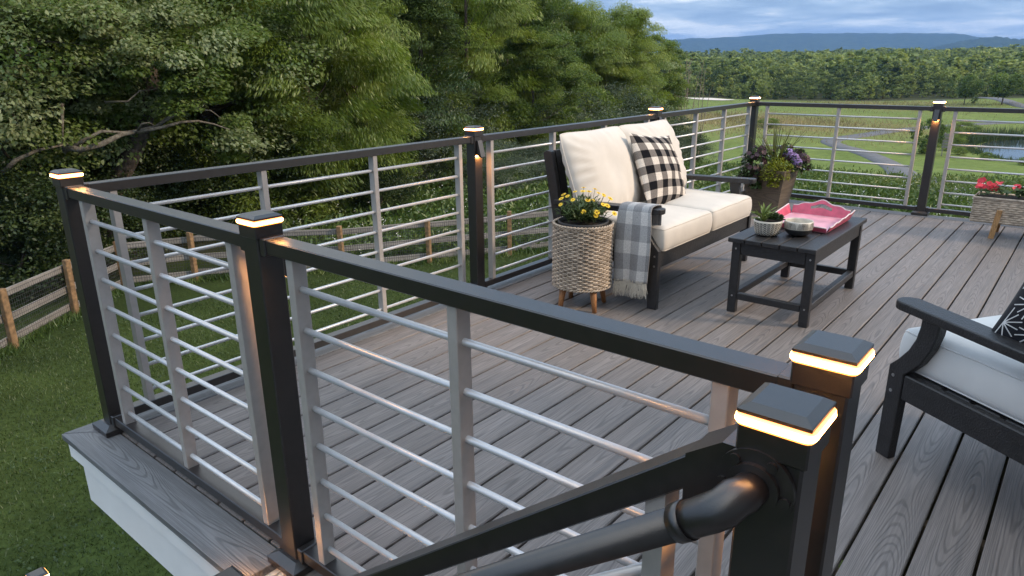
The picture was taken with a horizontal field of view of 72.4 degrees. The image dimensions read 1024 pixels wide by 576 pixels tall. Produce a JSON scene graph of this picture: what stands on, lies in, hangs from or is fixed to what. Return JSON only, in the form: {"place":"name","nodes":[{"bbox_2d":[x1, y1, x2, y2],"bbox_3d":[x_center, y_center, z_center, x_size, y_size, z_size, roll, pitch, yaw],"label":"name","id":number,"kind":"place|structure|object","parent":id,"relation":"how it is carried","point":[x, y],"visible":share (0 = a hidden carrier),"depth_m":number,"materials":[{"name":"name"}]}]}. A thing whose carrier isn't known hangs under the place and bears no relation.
{"place":"outdoors","nodes":[
{"label":"outdoors","id":0,"kind":"place"},
{"bbox_2d":[0,83,1023,575],"bbox_3d":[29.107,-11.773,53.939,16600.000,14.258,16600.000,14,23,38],"label":"ground","id":1,"kind":"structure","parent":0,"point":[78,383],"depth_m":14.25,"materials":[{"name":"plant"}]},
{"bbox_2d":[0,172,68,287],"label":"bush","id":2,"kind":"object","parent":1,"relation":"on","point":[13,256],"visible":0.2,"depth_m":17.25,"materials":[{"name":"green plant"}]},
{"bbox_2d":[0,155,114,311],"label":"bush","id":3,"kind":"object","parent":1,"relation":"on","point":[36,189],"visible":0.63,"depth_m":16.36,"materials":[{"name":"green plant"}]},
{"bbox_2d":[0,168,146,282],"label":"bush","id":4,"kind":"object","parent":1,"relation":"on","point":[110,240],"visible":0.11,"depth_m":17.43,"materials":[{"name":"green plant"}]},
{"bbox_2d":[19,156,181,261],"bbox_3d":[-11.536,-1.973,19.640,3.943,3.510,4.714,-7,19,-19],"label":"bush","id":5,"kind":"object","parent":1,"relation":"on","point":[106,169],"visible":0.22,"depth_m":19.10,"materials":[{"name":"green plant"}]},
{"bbox_2d":[0,0,210,192],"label":"maple tree","id":6,"kind":"object","parent":1,"relation":"on","point":[33,131],"visible":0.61,"depth_m":16.57,"materials":[{"name":"green plant"}]},
{"bbox_2d":[4,0,214,165],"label":"locust tree","id":7,"kind":"object","parent":1,"relation":"on","point":[188,112],"visible":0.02,"depth_m":21.32,"materials":[{"name":"green plant"}]},
{"bbox_2d":[0,0,251,187],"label":"leafy tree","id":8,"kind":"object","parent":1,"relation":"on","point":[116,98],"visible":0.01,"depth_m":21.51,"materials":[{"name":"green plant"}]},
{"bbox_2d":[0,0,269,263],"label":"leaning tree","id":9,"kind":"object","parent":1,"relation":"on","point":[173,102],"visible":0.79,"depth_m":17.51,"materials":[{"name":"green plant"}]},
{"bbox_2d":[122,183,196,248],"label":"bush","id":10,"kind":"object","parent":1,"relation":"on","point":[175,205],"visible":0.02,"depth_m":21.27,"materials":[{"name":"green plant"}]},
{"bbox_2d":[102,131,248,242],"bbox_3d":[-10.824,-2.971,22.132,4.506,4.011,5.387,-1,18,-1],"label":"bush","id":11,"kind":"object","parent":1,"relation":"on","point":[153,155],"visible":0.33,"depth_m":20.91,"materials":[{"name":"green plant"}]},
{"bbox_2d":[30,0,360,213],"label":"maple tree","id":12,"kind":"object","parent":1,"relation":"on","point":[262,13],"visible":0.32,"depth_m":21.21,"materials":[{"name":"green plant"}]},
{"bbox_2d":[129,116,286,237],"bbox_3d":[-10.057,-3.340,22.769,5.066,4.315,5.302,10,21,31],"label":"bush","id":13,"kind":"object","parent":1,"relation":"on","point":[200,156],"visible":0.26,"depth_m":21.79,"materials":[{"name":"green plant"}]},
{"bbox_2d":[150,113,324,224],"bbox_3d":[-9.014,-3.557,23.305,6.061,4.512,5.069,11,21,32],"label":"bush","id":14,"kind":"object","parent":1,"relation":"on","point":[215,183],"visible":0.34,"depth_m":22.21,"materials":[{"name":"green plant"}]},
{"bbox_2d":[0,255,511,572],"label":"clover","id":15,"kind":"object","parent":1,"relation":"on","point":[53,517],"visible":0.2,"depth_m":10.07,"materials":[{"name":"green plant"}]},
{"bbox_2d":[0,245,547,363],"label":"wooden fence","id":16,"kind":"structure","parent":1,"relation":"on","point":[74,315],"depth_m":17.11,"materials":[{"name":"wood"}]},
{"bbox_2d":[184,92,368,222],"bbox_3d":[-8.113,-4.232,24.249,6.258,5.330,6.549,9,20,27],"label":"bush","id":17,"kind":"object","parent":1,"relation":"on","point":[309,138],"visible":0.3,"depth_m":22.63,"materials":[{"name":"green plant"}]},
{"bbox_2d":[165,0,437,206],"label":"locust tree","id":18,"kind":"object","parent":1,"relation":"on","point":[318,24],"visible":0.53,"depth_m":23.20,"materials":[{"name":"green plant"}]},
{"bbox_2d":[256,111,381,215],"bbox_3d":[-7.447,-4.390,25.650,5.364,4.568,5.614,-1,18,-1],"label":"bush","id":19,"kind":"object","parent":1,"relation":"on","point":[322,193],"visible":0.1,"depth_m":24.75,"materials":[{"name":"green plant"}]},
{"bbox_2d":[283,0,420,191],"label":"locust tree","id":20,"kind":"object","parent":1,"relation":"on","point":[341,96],"visible":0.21,"depth_m":27.12,"materials":[{"name":"green plant"}]},
{"bbox_2d":[321,98,427,194],"bbox_3d":[-6.396,-5.909,30.058,5.662,4.822,5.925,-14,22,-36],"label":"bush","id":21,"kind":"object","parent":1,"relation":"on","point":[411,140],"visible":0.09,"depth_m":29.29,"materials":[{"name":"green plant"}]},
{"bbox_2d":[339,157,418,215],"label":"bush","id":22,"kind":"object","parent":1,"relation":"on","point":[389,181],"visible":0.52,"depth_m":25.36,"materials":[{"name":"green plant"}]},
{"bbox_2d":[339,0,482,74],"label":"maple tree","id":23,"kind":"object","parent":1,"relation":"on","point":[442,26],"visible":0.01,"depth_m":39.25,"materials":[{"name":"green plant"}]},
{"bbox_2d":[384,91,438,176],"bbox_3d":[-5.203,-6.903,31.796,4.036,4.748,4.545,1,18,6],"label":"leafy tree","id":24,"kind":"object","parent":1,"relation":"on","point":[413,112],"visible":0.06,"depth_m":31.59,"materials":[{"name":"green plant"}]},
{"bbox_2d":[382,87,476,186],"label":"bush","id":25,"kind":"object","parent":1,"relation":"on","point":[438,149],"visible":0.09,"depth_m":31.03,"materials":[{"name":"green plant"}]},
{"bbox_2d":[364,0,513,183],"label":"tree","id":26,"kind":"object","parent":1,"relation":"on","point":[445,33],"visible":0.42,"depth_m":31.86,"materials":[{"name":"green plant"}]},
{"bbox_2d":[377,0,502,85],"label":"leafy tree","id":27,"kind":"object","parent":1,"relation":"on","point":[461,12],"visible":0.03,"depth_m":44.20,"materials":[{"name":"green plant"}]},
{"bbox_2d":[398,86,483,178],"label":"bush","id":28,"kind":"object","parent":1,"relation":"on","point":[458,131],"visible":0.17,"depth_m":32.98,"materials":[{"name":"green plant"}]},
{"bbox_2d":[417,85,525,172],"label":"bush","id":29,"kind":"object","parent":1,"relation":"on","point":[484,113],"visible":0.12,"depth_m":34.69,"materials":[{"name":"green plant"}]},
{"bbox_2d":[391,0,569,149],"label":"locust tree","id":30,"kind":"object","parent":1,"relation":"on","point":[498,19],"visible":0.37,"depth_m":35.59,"materials":[{"name":"green plant"}]},
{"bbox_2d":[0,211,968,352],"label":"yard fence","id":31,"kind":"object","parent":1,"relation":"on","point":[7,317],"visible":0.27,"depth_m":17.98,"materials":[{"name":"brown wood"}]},
{"bbox_2d":[430,76,543,169],"bbox_3d":[-1.683,-8.640,38.388,6.854,5.838,7.173,6,19,20],"label":"bush","id":32,"kind":"object","parent":1,"relation":"on","point":[515,115],"visible":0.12,"depth_m":36.53,"materials":[{"name":"green plant"}]},
{"bbox_2d":[453,139,543,193],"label":"bush","id":33,"kind":"object","parent":1,"relation":"on","point":[501,164],"visible":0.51,"depth_m":29.47,"materials":[{"name":"green plant"}]},
{"bbox_2d":[465,81,570,165],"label":"bush","id":34,"kind":"object","parent":1,"relation":"on","point":[546,111],"visible":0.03,"depth_m":38.57,"materials":[{"name":"green plant"}]},
{"bbox_2d":[449,0,591,110],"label":"leafy tree","id":35,"kind":"object","parent":1,"relation":"on","point":[550,7],"visible":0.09,"depth_m":44.32,"materials":[{"name":"green plant"}]},
{"bbox_2d":[469,24,602,165],"bbox_3d":[1.167,-10.391,38.992,8.526,8.012,6.094,5,19,18],"label":"leafy tree","id":36,"kind":"object","parent":1,"relation":"on","point":[574,74],"visible":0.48,"depth_m":37.11,"materials":[{"name":"green plant"}]},
{"bbox_2d":[506,137,566,182],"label":"bush","id":37,"kind":"object","parent":1,"relation":"on","point":[538,169],"visible":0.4,"depth_m":32.52,"materials":[{"name":"green plant"}]},
{"bbox_2d":[62,200,1023,575],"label":"deck","id":38,"kind":"structure","parent":1,"relation":"on","point":[934,496],"depth_m":2.60,"materials":[{"name":"grey wood"}]},
{"bbox_2d":[50,168,123,437],"bbox_3d":[-1.494,0.064,2.498,0.127,0.969,0.127,14,23,38],"label":"railing post","id":39,"kind":"object","parent":38,"relation":"on","point":[72,221],"visible":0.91,"depth_m":2.46,"materials":[{"name":"black"}]},
{"bbox_2d":[63,185,282,548],"bbox_3d":[-1.040,0.186,2.142,1.116,0.892,0.057,14,23,38],"label":"railing","id":40,"kind":"object","parent":38,"relation":"on","point":[261,513],"visible":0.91,"depth_m":2.08,"materials":[{"name":"silver metal"}]},
{"bbox_2d":[214,565,244,575],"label":"railing post","id":41,"kind":"object","parent":38,"relation":"on","point":[232,570],"visible":1,"depth_m":1.82,"materials":[{"name":"black"}]},
{"bbox_2d":[236,210,316,575],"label":"railing post","id":42,"kind":"object","parent":38,"relation":"on","point":[269,300],"visible":0.91,"depth_m":1.74,"materials":[{"name":"black"}]},
{"bbox_2d":[84,135,476,414],"bbox_3d":[-0.850,-0.172,3.250,0.058,0.892,1.970,14,23,37],"label":"railing","id":43,"kind":"object","parent":38,"relation":"on","point":[113,186],"visible":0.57,"depth_m":3.04,"materials":[{"name":"silver metal"}]},
{"bbox_2d":[464,125,486,287],"bbox_3d":[-0.205,-0.429,3.993,0.130,0.969,0.127,14,23,38],"label":"railing post","id":44,"kind":"object","parent":38,"relation":"on","point":[475,153],"visible":0.79,"depth_m":3.96,"materials":[{"name":"black"}]},
{"bbox_2d":[259,234,793,575],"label":"railing","id":45,"kind":"object","parent":38,"relation":"on","point":[728,373],"visible":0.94,"depth_m":1.30,"materials":[{"name":"black powder-coated aluminium"},{"name":"stainless steel"}]},
{"bbox_2d":[482,114,656,286],"bbox_3d":[0.450,-0.666,4.749,0.057,0.892,1.990,14,23,38],"label":"railing","id":46,"kind":"object","parent":38,"relation":"on","point":[493,277],"visible":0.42,"depth_m":4.28,"materials":[{"name":"silver metal"}]},
{"bbox_2d":[552,216,614,312],"bbox_3d":[0.387,-0.132,3.853,0.338,0.483,0.338,14,23,38],"label":"wicker planter","id":47,"kind":"object","parent":38,"relation":"on","point":[582,258],"visible":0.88,"depth_m":3.72,"materials":[{"name":"beige wicker"}]},
{"bbox_2d":[558,216,608,227],"bbox_3d":[0.385,-0.279,3.806,0.276,0.187,0.276,14,23,38],"label":"nursery pot","id":48,"kind":"object","parent":47,"relation":"in","point":[562,221],"visible":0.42,"depth_m":3.78,"materials":[{"name":"plastic"}]},
{"bbox_2d":[554,187,616,223],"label":"daisy plant","id":49,"kind":"object","parent":48,"relation":"in","point":[584,210],"visible":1,"depth_m":3.72,"materials":[{"name":"yellow plant"}]},
{"bbox_2d":[543,120,756,309],"bbox_3d":[0.898,-0.539,4.393,0.790,0.913,1.331,14,23,38],"label":"loveseat","id":50,"kind":"object","parent":38,"relation":"on","point":[601,161],"visible":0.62,"depth_m":4.10,"materials":[{"name":"fabric"}]},
{"bbox_2d":[611,201,661,298],"bbox_3d":[0.677,-0.203,3.817,0.228,0.521,0.164,14,23,38],"label":"throw blanket","id":51,"kind":"object","parent":50,"relation":"on","point":[632,241],"visible":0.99,"depth_m":3.77,"materials":[{"name":"fabric"}]},
{"bbox_2d":[629,133,685,203],"bbox_3d":[0.937,-0.748,4.444,0.239,0.493,0.574,14,23,38],"label":"throw pillow","id":52,"kind":"object","parent":50,"relation":"on","point":[656,160],"visible":0.9,"depth_m":4.31,"materials":[{"name":"fabric"}]},
{"bbox_2d":[661,102,755,193],"bbox_3d":[1.736,-1.152,6.225,0.057,0.892,1.915,14,23,38],"label":"railing","id":53,"kind":"object","parent":38,"relation":"on","point":[695,121],"visible":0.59,"depth_m":6.30,"materials":[{"name":"silver metal"}]},
{"bbox_2d":[742,96,760,194],"bbox_3d":[2.368,-1.402,6.946,0.127,0.969,0.127,14,23,38],"label":"railing post","id":54,"kind":"object","parent":38,"relation":"on","point":[753,120],"visible":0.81,"depth_m":6.85,"materials":[{"name":"black"}]},
{"bbox_2d":[743,165,798,213],"bbox_3d":[2.292,-0.874,6.242,0.364,0.395,0.364,14,23,38],"label":"tapered planter","id":55,"kind":"object","parent":38,"relation":"on","point":[779,196],"visible":0.53,"depth_m":6.12,"materials":[{"name":"wicker"}]},
{"bbox_2d":[737,145,775,189],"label":"petunia plant","id":56,"kind":"object","parent":55,"relation":"on","point":[753,155],"visible":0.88,"depth_m":6.09,"materials":[{"name":"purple plant"}]},
{"bbox_2d":[759,156,793,187],"bbox_3d":[2.279,-1.002,6.031,0.274,0.274,0.249,14,23,38],"label":"trailing sedum","id":57,"kind":"object","parent":55,"relation":"on","point":[774,167],"visible":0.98,"depth_m":6.00,"materials":[{"name":"green plant"}]},
{"bbox_2d":[751,120,808,167],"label":"spike grass","id":58,"kind":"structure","parent":55,"relation":"in","point":[776,146],"depth_m":6.11,"materials":[{"name":"green plant"}]},
{"bbox_2d":[783,148,802,166],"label":"verbena plant","id":59,"kind":"object","parent":55,"relation":"on","point":[796,157],"visible":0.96,"depth_m":6.05,"materials":[{"name":"purple plant"}]},
{"bbox_2d":[776,142,813,173],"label":"petunia plant","id":60,"kind":"object","parent":55,"relation":"on","point":[805,157],"visible":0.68,"depth_m":6.07,"materials":[{"name":"purple plant"}]},
{"bbox_2d":[728,382,836,575],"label":"railing post","id":61,"kind":"object","parent":38,"relation":"on","point":[789,429],"visible":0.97,"depth_m":0.71,"materials":[{"name":"black"}]},
{"bbox_2d":[353,423,737,575],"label":"stair railing","id":62,"kind":"object","parent":61,"relation":"attached to","point":[658,482],"visible":0.77,"depth_m":0.88,"materials":[{"name":"black metal"}]},
{"bbox_2d":[454,448,795,575],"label":"handrail","id":63,"kind":"object","parent":61,"relation":"attached to","point":[755,485],"visible":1,"depth_m":0.72,"materials":[{"name":"metal"}]},
{"bbox_2d":[727,209,866,327],"bbox_3d":[1.601,-0.137,3.930,0.446,0.418,0.930,14,23,38],"label":"coffee table","id":64,"kind":"object","parent":38,"relation":"on","point":[808,253],"visible":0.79,"depth_m":3.67,"materials":[{"name":"wood"}]},
{"bbox_2d":[754,217,782,236],"bbox_3d":[1.346,-0.320,3.688,0.146,0.082,0.146,14,23,38],"label":"succulent pot","id":65,"kind":"object","parent":64,"relation":"on","point":[769,228],"visible":0.96,"depth_m":3.64,"materials":[{"name":"grey ceramic"}]},
{"bbox_2d":[749,201,777,221],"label":"aloe plant","id":66,"kind":"object","parent":65,"relation":"in","point":[765,212],"visible":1,"depth_m":3.66,"materials":[{"name":"green plant"}]},
{"bbox_2d":[784,218,813,236],"bbox_3d":[1.504,-0.316,3.675,0.146,0.080,0.146,14,23,38],"label":"ceramic bowl","id":67,"kind":"object","parent":64,"relation":"on","point":[799,227],"visible":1,"depth_m":3.63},
{"bbox_2d":[776,200,854,232],"bbox_3d":[1.682,-0.417,3.955,0.380,0.097,0.471,14,23,38],"label":"serving tray","id":68,"kind":"object","parent":64,"relation":"on","point":[825,220],"visible":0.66,"depth_m":4.07,"materials":[{"name":"pink paint"}]},
{"bbox_2d":[790,330,874,575],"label":"railing post","id":69,"kind":"object","parent":38,"relation":"on","point":[831,366],"visible":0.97,"depth_m":0.85,"materials":[{"name":"black"}]},
{"bbox_2d":[757,101,933,210],"bbox_3d":[2.972,-1.244,6.471,1.503,0.892,0.057,14,23,38],"label":"railing","id":70,"kind":"object","parent":38,"relation":"on","point":[905,206],"visible":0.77,"depth_m":6.37,"materials":[{"name":"silver metal"}]},
{"bbox_2d":[911,100,945,215],"bbox_3d":[3.574,-1.107,5.989,0.127,0.969,0.130,14,23,38],"label":"railing post","id":71,"kind":"object","parent":38,"relation":"on","point":[938,105],"visible":0.99,"depth_m":5.96,"materials":[{"name":"black"}]},
{"bbox_2d":[875,297,1023,464],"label":"lounge chair","id":72,"kind":"object","parent":38,"relation":"on","point":[964,375],"visible":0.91,"depth_m":2.12,"materials":[{"name":"wood"}]},
{"bbox_2d":[991,283,1023,342],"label":"throw pillow","id":73,"kind":"object","parent":72,"relation":"on","point":[1009,323],"visible":0.73,"depth_m":1.95,"materials":[{"name":"black fabric"}]},
{"bbox_2d":[925,106,1023,215],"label":"railing","id":74,"kind":"object","parent":38,"relation":"on","point":[956,110],"visible":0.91,"depth_m":5.79,"materials":[{"name":"silver metal"}]},
{"bbox_2d":[969,191,1023,238],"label":"wicker trough","id":75,"kind":"object","parent":38,"relation":"on","point":[996,210],"visible":0.99,"depth_m":5.25,"materials":[{"name":"wicker"}]},
{"bbox_2d":[975,177,1023,197],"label":"impatiens row","id":76,"kind":"object","parent":75,"relation":"on","point":[989,185],"visible":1,"depth_m":5.27,"materials":[{"name":"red plant"}]},
{"bbox_2d":[512,86,582,163],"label":"bush","id":77,"kind":"object","parent":1,"relation":"on","point":[558,108],"visible":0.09,"depth_m":40.61,"materials":[{"name":"green plant"}]},
{"bbox_2d":[495,0,608,133],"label":"locust tree","id":78,"kind":"object","parent":1,"relation":"on","point":[584,43],"visible":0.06,"depth_m":50.05,"materials":[{"name":"green plant"}]},
{"bbox_2d":[538,89,620,138],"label":"bush","id":79,"kind":"object","parent":1,"relation":"on","point":[587,117],"visible":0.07,"depth_m":43.35,"materials":[{"name":"green plant"}]},
{"bbox_2d":[545,84,633,130],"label":"bush","id":80,"kind":"object","parent":1,"relation":"on","point":[601,96],"visible":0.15,"depth_m":46.24,"materials":[{"name":"green plant"}]},
{"bbox_2d":[550,0,654,115],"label":"locust tree","id":81,"kind":"object","parent":1,"relation":"on","point":[614,55],"visible":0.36,"depth_m":50.10,"materials":[{"name":"green plant"}]},
{"bbox_2d":[573,81,673,130],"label":"bush","id":82,"kind":"object","parent":1,"relation":"on","point":[631,102],"visible":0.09,"depth_m":47.04,"materials":[{"name":"green plant"}]},
{"bbox_2d":[574,10,678,93],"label":"maple tree","id":83,"kind":"object","parent":1,"relation":"on","point":[639,64],"visible":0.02,"depth_m":56.78,"materials":[{"name":"green plant"}]},
{"bbox_2d":[591,0,677,115],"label":"locust tree","id":84,"kind":"object","parent":1,"relation":"on","point":[633,18],"visible":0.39,"depth_m":52.75,"materials":[{"name":"green plant"}]},
{"bbox_2d":[588,93,684,134],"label":"bush","id":85,"kind":"object","parent":1,"relation":"on","point":[664,110],"visible":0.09,"depth_m":50.90,"materials":[{"name":"green plant"}]},
{"bbox_2d":[626,33,692,140],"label":"leafy tree","id":86,"kind":"object","parent":1,"relation":"on","point":[679,86],"visible":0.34,"depth_m":60.52,"materials":[{"name":"green plant"}]},
{"bbox_2d":[655,103,690,158],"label":"bush","id":87,"kind":"object","parent":1,"relation":"on","point":[680,121],"visible":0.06,"depth_m":55.50,"materials":[{"name":"green plant"}]},
{"bbox_2d":[670,120,705,158],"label":"bush","id":88,"kind":"object","parent":1,"relation":"on","point":[687,144],"visible":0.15,"depth_m":60.31,"materials":[{"name":"green plant"}]},
{"bbox_2d":[673,128,711,161],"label":"bush","id":89,"kind":"object","parent":1,"relation":"on","point":[703,141],"visible":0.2,"depth_m":64.21,"materials":[{"name":"green plant"}]},
{"bbox_2d":[685,59,710,162],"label":"dead sapling","id":90,"kind":"object","parent":1,"relation":"on","point":[697,98],"visible":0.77,"depth_m":66.42,"materials":[{"name":"plant"}]},
{"bbox_2d":[705,66,727,94],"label":"tree","id":91,"kind":"object","parent":1,"relation":"on","point":[716,70],"visible":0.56,"depth_m":248.81,"materials":[{"name":"green plant"}]},
{"bbox_2d":[743,67,775,93],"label":"tree","id":92,"kind":"object","parent":1,"relation":"on","point":[766,78],"visible":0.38,"depth_m":248.90,"materials":[{"name":"green plant"}]},
{"bbox_2d":[777,77,794,97],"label":"tree","id":93,"kind":"object","parent":1,"relation":"on","point":[788,79],"visible":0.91,"depth_m":237.25,"materials":[{"name":"green plant"}]},
{"bbox_2d":[820,78,842,98],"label":"tree","id":94,"kind":"object","parent":1,"relation":"on","point":[836,80],"visible":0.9,"depth_m":234.04,"materials":[{"name":"green plant"}]},
{"bbox_2d":[647,44,1023,86],"bbox_3d":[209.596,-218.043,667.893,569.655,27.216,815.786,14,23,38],"label":"woodland","id":95,"kind":"object","parent":1,"relation":"on","point":[963,61],"visible":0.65,"depth_m":352.86,"materials":[{"name":"green plant"}]},
{"bbox_2d":[672,99,1023,151],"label":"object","id":96,"kind":"object","parent":1,"relation":"on","point":[799,120],"visible":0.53,"depth_m":131.79,"materials":[{"name":"green plant"}]},
{"bbox_2d":[908,118,948,153],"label":"shrub","id":97,"kind":"object","parent":1,"relation":"on","point":[922,148],"visible":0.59,"depth_m":85.90,"materials":[{"name":"green plant"}]},
{"bbox_2d":[946,121,983,136],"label":"bush","id":98,"kind":"object","parent":1,"relation":"on","point":[970,124],"visible":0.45,"depth_m":104.37,"materials":[{"name":"green plant"}]},
{"bbox_2d":[949,74,983,104],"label":"lone tree","id":99,"kind":"object","parent":1,"relation":"on","point":[967,86],"visible":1,"depth_m":172.93,"materials":[{"name":"green plant"}]},
{"bbox_2d":[939,125,1023,160],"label":"reeds","id":100,"kind":"object","parent":1,"relation":"on","point":[973,139],"visible":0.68,"depth_m":103.60,"materials":[{"name":"plant"}]},
{"bbox_2d":[986,71,1023,104],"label":"lone tree","id":101,"kind":"object","parent":1,"relation":"on","point":[1004,83],"visible":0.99,"depth_m":169.00,"materials":[{"name":"green plant"}]},
{"bbox_2d":[273,156,1023,262],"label":"meadow","id":102,"kind":"structure","parent":0,"point":[932,201],"depth_m":27.13,"materials":[{"name":"plant"}]},
{"bbox_2d":[573,0,1023,39],"label":"sky","id":103,"kind":"structure","parent":0,"point":[683,19],"materials":[{"name":"blue"}]},
{"bbox_2d":[643,32,979,54],"bbox_3d":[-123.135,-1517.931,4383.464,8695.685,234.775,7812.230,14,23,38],"label":"mountain","id":104,"kind":"structure","parent":0,"point":[788,42],"depth_m":5453.93,"materials":[{"name":"blue"}]},
{"bbox_2d":[820,121,1023,205],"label":"path","id":105,"kind":"structure","parent":0,"point":[875,158],"depth_m":87.60,"materials":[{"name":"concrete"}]},
{"bbox_2d":[923,36,1023,49],"bbox_3d":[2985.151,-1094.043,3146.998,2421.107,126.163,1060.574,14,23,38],"label":"mountain","id":106,"kind":"structure","parent":0,"point":[995,41],"depth_m":3588.94,"materials":[{"name":"blue"}]},
{"bbox_2d":[970,97,1023,107],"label":"path","id":107,"kind":"structure","parent":0,"point":[1012,103],"depth_m":176.15,"materials":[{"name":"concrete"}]},
{"bbox_2d":[978,139,1023,159],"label":"water","id":108,"kind":"structure","parent":0,"point":[1012,153],"depth_m":94.77,"materials":[{"name":"blue liquid"}]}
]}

